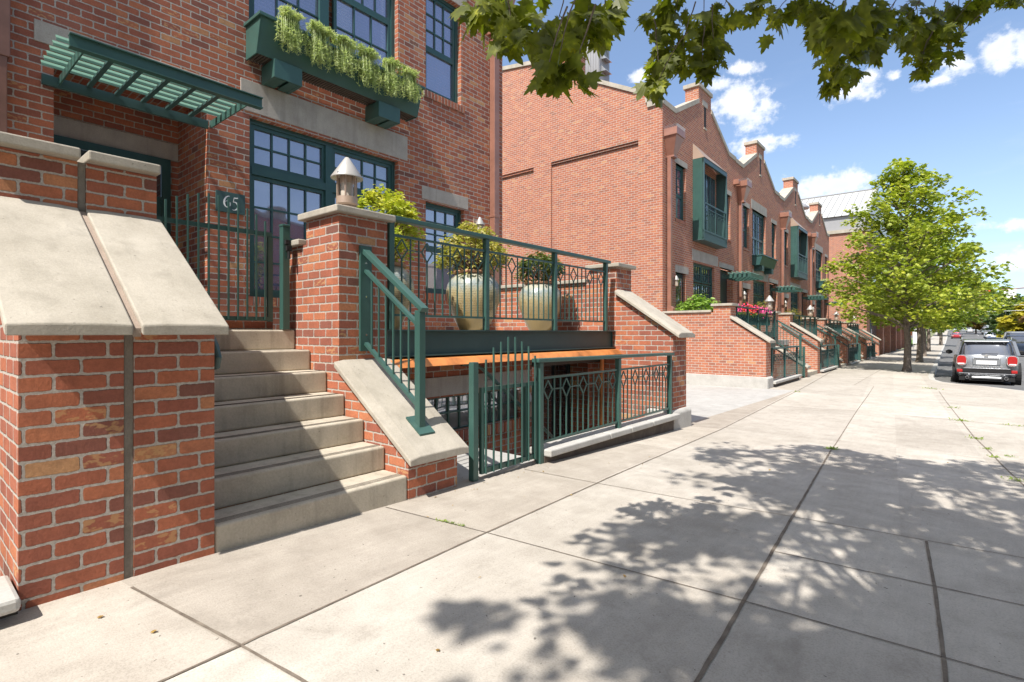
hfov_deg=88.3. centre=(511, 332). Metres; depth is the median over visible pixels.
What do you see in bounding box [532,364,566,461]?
door
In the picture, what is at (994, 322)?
maple tree
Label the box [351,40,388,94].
trailing plant
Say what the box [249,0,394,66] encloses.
window
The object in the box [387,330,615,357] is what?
steel beam
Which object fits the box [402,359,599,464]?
basement wall
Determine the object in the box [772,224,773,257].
window
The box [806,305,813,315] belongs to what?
pier lantern
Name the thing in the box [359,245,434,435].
stair railing
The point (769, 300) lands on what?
pier lantern
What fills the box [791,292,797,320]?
window
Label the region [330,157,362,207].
pier lantern
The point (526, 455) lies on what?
gate
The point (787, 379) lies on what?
kerb wall
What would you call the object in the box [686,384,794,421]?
driveway
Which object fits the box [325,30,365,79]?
trailing plant
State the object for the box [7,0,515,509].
townhouse
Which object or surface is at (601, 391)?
copper pipe
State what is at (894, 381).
sidewalk
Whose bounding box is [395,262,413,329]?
glazed pot
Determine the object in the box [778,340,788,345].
terrace floor
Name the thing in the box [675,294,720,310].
laurel shrub
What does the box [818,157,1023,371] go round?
maple tree
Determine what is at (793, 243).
townhouse
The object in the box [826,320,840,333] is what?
terrace railing
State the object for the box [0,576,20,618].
kerb wall
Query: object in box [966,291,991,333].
maple tree
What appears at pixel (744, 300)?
side door
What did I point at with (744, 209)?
window
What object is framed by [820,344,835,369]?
railing
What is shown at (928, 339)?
maple tree
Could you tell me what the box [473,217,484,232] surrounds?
wall lantern
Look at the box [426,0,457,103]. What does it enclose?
window
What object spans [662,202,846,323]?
townhouse
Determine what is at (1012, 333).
car
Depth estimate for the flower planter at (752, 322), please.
17.54 m
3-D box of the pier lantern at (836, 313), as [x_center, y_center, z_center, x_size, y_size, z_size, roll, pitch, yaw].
[19.113,-0.962,31.083,0.330,0.610,0.330,0,0,40]
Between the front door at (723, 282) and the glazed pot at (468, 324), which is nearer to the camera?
the glazed pot at (468, 324)
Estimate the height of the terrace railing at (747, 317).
1.150 m
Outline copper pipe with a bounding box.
[600,359,603,427]
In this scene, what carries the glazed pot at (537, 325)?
on the terrace floor
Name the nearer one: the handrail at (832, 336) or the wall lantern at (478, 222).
the wall lantern at (478, 222)
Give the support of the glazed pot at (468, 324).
on the terrace floor
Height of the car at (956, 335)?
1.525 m
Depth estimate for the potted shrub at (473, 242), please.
7.07 m
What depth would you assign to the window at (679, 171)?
18.24 m
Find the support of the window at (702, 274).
in the townhouse at (586, 174)
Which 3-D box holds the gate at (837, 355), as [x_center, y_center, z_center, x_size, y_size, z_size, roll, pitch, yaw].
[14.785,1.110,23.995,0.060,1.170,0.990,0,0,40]
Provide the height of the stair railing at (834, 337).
1.619 m
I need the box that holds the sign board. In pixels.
[913,329,916,348]
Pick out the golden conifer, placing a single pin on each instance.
(762, 304)
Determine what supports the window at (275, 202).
in the townhouse at (193, 98)
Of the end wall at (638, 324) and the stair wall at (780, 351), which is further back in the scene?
the stair wall at (780, 351)
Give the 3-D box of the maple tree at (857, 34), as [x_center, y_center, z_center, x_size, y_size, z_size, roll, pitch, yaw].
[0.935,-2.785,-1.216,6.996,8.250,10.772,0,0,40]
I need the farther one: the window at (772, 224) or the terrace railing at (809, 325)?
the window at (772, 224)
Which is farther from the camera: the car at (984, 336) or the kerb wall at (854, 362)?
the car at (984, 336)
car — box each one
[946,337,1023,384]
[950,332,962,338]
[983,332,994,337]
[1003,332,1023,338]
[1004,335,1023,354]
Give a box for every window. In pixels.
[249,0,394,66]
[250,118,394,297]
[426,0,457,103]
[426,202,460,293]
[427,388,516,429]
[676,165,682,219]
[693,263,711,308]
[727,196,727,238]
[743,207,746,247]
[752,210,763,254]
[753,280,763,308]
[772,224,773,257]
[784,232,785,264]
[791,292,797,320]
[816,251,820,280]
[816,300,820,317]
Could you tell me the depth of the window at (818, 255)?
37.10 m
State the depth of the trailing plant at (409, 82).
8.25 m
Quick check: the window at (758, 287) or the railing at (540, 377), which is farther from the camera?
the window at (758, 287)
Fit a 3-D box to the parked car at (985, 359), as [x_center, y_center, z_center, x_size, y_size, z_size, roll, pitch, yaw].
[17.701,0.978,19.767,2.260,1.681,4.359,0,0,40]
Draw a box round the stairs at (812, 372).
[808,368,816,375]
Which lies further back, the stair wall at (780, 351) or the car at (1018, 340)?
the car at (1018, 340)
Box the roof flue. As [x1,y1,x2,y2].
[585,41,611,81]
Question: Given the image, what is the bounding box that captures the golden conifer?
[751,301,765,330]
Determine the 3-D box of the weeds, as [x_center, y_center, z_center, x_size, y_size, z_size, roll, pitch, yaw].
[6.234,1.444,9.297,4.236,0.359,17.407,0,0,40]
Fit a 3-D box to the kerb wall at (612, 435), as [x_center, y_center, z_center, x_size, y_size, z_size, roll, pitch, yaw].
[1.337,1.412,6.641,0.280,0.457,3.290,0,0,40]
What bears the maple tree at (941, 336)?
on the sidewalk at (894, 381)
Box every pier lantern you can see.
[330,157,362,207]
[765,295,773,309]
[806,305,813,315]
[833,311,838,320]
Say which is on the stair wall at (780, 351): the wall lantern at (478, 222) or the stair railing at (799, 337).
the stair railing at (799, 337)
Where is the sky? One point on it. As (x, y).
(967, 122)
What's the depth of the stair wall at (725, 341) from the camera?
15.62 m
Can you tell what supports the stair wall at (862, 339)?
on the sidewalk at (894, 381)
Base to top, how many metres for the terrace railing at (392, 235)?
1.112 m
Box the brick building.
[662,188,903,354]
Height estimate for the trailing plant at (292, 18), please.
0.618 m
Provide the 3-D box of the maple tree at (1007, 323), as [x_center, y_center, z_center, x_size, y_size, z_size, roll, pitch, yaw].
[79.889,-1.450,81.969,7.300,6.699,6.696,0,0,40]
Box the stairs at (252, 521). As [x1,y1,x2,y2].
[214,330,406,552]
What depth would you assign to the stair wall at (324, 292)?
4.74 m
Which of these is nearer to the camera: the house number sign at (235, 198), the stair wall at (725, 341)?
the house number sign at (235, 198)
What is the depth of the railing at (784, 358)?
16.47 m
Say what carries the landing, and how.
on the sidewalk at (490, 607)
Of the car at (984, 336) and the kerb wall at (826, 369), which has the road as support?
the car at (984, 336)
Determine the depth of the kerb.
25.19 m
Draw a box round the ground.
[885,330,999,353]
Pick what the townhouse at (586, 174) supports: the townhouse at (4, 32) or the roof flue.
the roof flue
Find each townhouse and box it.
[0,0,9,132]
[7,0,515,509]
[502,53,763,311]
[662,140,802,311]
[662,176,828,320]
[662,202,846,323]
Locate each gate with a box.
[157,193,291,329]
[469,337,537,481]
[798,346,804,377]
[835,344,838,367]
[858,343,860,360]
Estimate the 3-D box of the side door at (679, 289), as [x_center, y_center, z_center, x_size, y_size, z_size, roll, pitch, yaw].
[5.669,-0.910,18.032,0.048,2.200,0.790,0,0,40]
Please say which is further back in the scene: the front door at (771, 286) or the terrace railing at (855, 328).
the terrace railing at (855, 328)
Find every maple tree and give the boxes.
[450,0,1023,109]
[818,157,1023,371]
[834,211,1014,361]
[898,261,981,355]
[902,290,977,351]
[915,317,969,344]
[930,293,965,335]
[966,286,1006,327]
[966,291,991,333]
[979,293,1023,334]
[983,286,1010,326]
[995,302,1023,337]
[1017,314,1023,322]
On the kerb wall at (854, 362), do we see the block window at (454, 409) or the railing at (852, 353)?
the railing at (852, 353)
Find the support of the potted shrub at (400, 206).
in the glazed pot at (406, 282)
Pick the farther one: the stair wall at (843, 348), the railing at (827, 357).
the stair wall at (843, 348)
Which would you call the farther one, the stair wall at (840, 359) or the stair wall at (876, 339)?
the stair wall at (876, 339)
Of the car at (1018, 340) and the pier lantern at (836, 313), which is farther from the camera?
the car at (1018, 340)
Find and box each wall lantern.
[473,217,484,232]
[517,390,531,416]
[672,276,678,285]
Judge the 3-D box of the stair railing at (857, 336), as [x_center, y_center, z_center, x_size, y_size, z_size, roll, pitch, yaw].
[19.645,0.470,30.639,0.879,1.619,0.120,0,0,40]
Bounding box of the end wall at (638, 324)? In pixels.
[489,262,694,435]
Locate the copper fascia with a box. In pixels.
[387,348,620,367]
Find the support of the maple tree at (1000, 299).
on the road
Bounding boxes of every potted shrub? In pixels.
[357,184,425,268]
[431,220,513,276]
[513,251,565,283]
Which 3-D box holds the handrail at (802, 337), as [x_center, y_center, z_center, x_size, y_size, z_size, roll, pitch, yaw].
[11.396,0.150,20.865,1.385,1.008,0.060,0,0,40]
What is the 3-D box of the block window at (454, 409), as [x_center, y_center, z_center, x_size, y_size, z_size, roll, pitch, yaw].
[-0.630,0.930,6.228,0.040,0.400,2.178,0,0,40]
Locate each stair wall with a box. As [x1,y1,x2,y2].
[0,131,228,610]
[289,204,468,499]
[662,303,775,376]
[753,313,823,391]
[763,311,810,378]
[800,318,850,364]
[802,317,842,367]
[842,322,868,359]
[859,328,880,355]
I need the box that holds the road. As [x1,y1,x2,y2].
[935,330,1023,390]
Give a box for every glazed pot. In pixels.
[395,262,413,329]
[446,269,498,329]
[518,281,561,329]
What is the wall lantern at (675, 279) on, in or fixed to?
attached to the townhouse at (586, 174)
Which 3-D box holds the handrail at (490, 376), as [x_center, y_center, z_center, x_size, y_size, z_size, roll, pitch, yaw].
[0.146,1.113,6.954,0.137,1.551,2.363,0,0,40]
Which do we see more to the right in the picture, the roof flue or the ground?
the ground
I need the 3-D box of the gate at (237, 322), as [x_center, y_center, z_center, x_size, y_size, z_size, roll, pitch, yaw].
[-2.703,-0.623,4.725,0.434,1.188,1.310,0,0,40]
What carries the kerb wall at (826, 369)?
on the sidewalk at (894, 381)
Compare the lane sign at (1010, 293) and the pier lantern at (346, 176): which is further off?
the lane sign at (1010, 293)
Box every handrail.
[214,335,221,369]
[460,364,552,437]
[781,324,819,348]
[817,327,848,346]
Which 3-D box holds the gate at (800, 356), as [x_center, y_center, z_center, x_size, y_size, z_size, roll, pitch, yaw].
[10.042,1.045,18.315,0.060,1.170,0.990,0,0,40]
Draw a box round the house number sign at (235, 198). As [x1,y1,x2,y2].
[215,190,244,214]
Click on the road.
(944, 372)
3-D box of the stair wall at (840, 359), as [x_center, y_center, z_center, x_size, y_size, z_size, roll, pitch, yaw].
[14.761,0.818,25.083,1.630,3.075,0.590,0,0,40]
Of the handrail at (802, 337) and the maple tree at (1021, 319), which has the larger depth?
the maple tree at (1021, 319)
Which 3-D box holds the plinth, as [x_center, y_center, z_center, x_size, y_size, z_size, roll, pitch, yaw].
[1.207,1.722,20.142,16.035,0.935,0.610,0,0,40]
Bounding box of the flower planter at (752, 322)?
[738,302,774,325]
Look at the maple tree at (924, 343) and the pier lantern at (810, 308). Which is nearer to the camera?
the pier lantern at (810, 308)
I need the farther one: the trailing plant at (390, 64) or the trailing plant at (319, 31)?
the trailing plant at (390, 64)
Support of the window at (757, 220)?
in the townhouse at (757, 221)
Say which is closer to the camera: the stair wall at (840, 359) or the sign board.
the stair wall at (840, 359)
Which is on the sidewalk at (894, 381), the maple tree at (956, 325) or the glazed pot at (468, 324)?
the maple tree at (956, 325)
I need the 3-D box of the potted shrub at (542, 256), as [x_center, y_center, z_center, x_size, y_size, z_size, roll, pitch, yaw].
[0.464,-1.039,8.657,0.934,0.637,0.921,0,0,-16]
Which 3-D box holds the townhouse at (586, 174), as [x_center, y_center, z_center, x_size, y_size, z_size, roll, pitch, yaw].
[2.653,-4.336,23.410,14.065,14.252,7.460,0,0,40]
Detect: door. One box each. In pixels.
[54,134,170,235]
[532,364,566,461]
[676,273,682,310]
[720,270,726,302]
[743,289,746,309]
[770,284,772,309]
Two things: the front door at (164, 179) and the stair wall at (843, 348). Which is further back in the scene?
the stair wall at (843, 348)
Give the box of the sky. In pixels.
[502,0,1023,329]
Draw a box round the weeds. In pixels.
[436,387,1023,525]
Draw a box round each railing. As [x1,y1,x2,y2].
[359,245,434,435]
[387,214,610,330]
[532,352,674,463]
[736,306,775,340]
[771,346,798,378]
[776,320,802,351]
[793,315,815,334]
[816,324,837,351]
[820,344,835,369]
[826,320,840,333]
[841,327,858,346]
[848,323,857,332]
[848,343,858,362]
[858,329,873,344]
[867,342,873,357]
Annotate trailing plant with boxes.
[275,5,310,56]
[302,19,334,71]
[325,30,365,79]
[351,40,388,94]
[378,55,409,97]
[397,64,423,102]
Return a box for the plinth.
[686,373,772,388]
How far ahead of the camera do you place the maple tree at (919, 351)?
29.20 m
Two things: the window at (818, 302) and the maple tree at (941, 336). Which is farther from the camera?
the maple tree at (941, 336)
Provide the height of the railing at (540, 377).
1.070 m
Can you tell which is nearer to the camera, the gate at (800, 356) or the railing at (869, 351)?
the gate at (800, 356)
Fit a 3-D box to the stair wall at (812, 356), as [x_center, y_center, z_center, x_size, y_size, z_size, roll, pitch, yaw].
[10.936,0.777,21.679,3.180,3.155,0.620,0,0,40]
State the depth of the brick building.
44.00 m
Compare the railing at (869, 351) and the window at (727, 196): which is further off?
the railing at (869, 351)
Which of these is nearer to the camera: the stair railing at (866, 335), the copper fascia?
the copper fascia
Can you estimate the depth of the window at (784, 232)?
29.65 m
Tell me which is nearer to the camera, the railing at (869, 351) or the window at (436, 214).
the window at (436, 214)
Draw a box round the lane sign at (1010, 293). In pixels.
[1004,289,1015,297]
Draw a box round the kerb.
[928,335,1021,390]
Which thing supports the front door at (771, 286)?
in the townhouse at (757, 221)
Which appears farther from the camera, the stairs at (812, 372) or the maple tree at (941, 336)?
the maple tree at (941, 336)
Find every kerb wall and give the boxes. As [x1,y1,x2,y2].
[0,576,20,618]
[530,412,679,462]
[773,374,801,386]
[820,366,837,372]
[848,360,860,364]
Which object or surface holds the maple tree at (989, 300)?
on the road
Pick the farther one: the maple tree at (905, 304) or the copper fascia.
the maple tree at (905, 304)
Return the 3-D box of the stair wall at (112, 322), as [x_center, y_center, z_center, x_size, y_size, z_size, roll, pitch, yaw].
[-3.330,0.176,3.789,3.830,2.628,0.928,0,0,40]
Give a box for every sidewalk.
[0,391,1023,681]
[770,330,1023,406]
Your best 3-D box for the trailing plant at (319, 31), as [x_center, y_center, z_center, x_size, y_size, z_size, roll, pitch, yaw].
[-2.626,-3.873,7.102,0.333,0.652,0.505,0,0,40]
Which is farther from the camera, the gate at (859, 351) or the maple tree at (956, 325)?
the maple tree at (956, 325)
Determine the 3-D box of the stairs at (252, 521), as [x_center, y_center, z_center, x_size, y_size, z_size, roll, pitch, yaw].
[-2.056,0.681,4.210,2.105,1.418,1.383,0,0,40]
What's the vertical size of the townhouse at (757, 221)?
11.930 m
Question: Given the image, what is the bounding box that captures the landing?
[457,446,533,481]

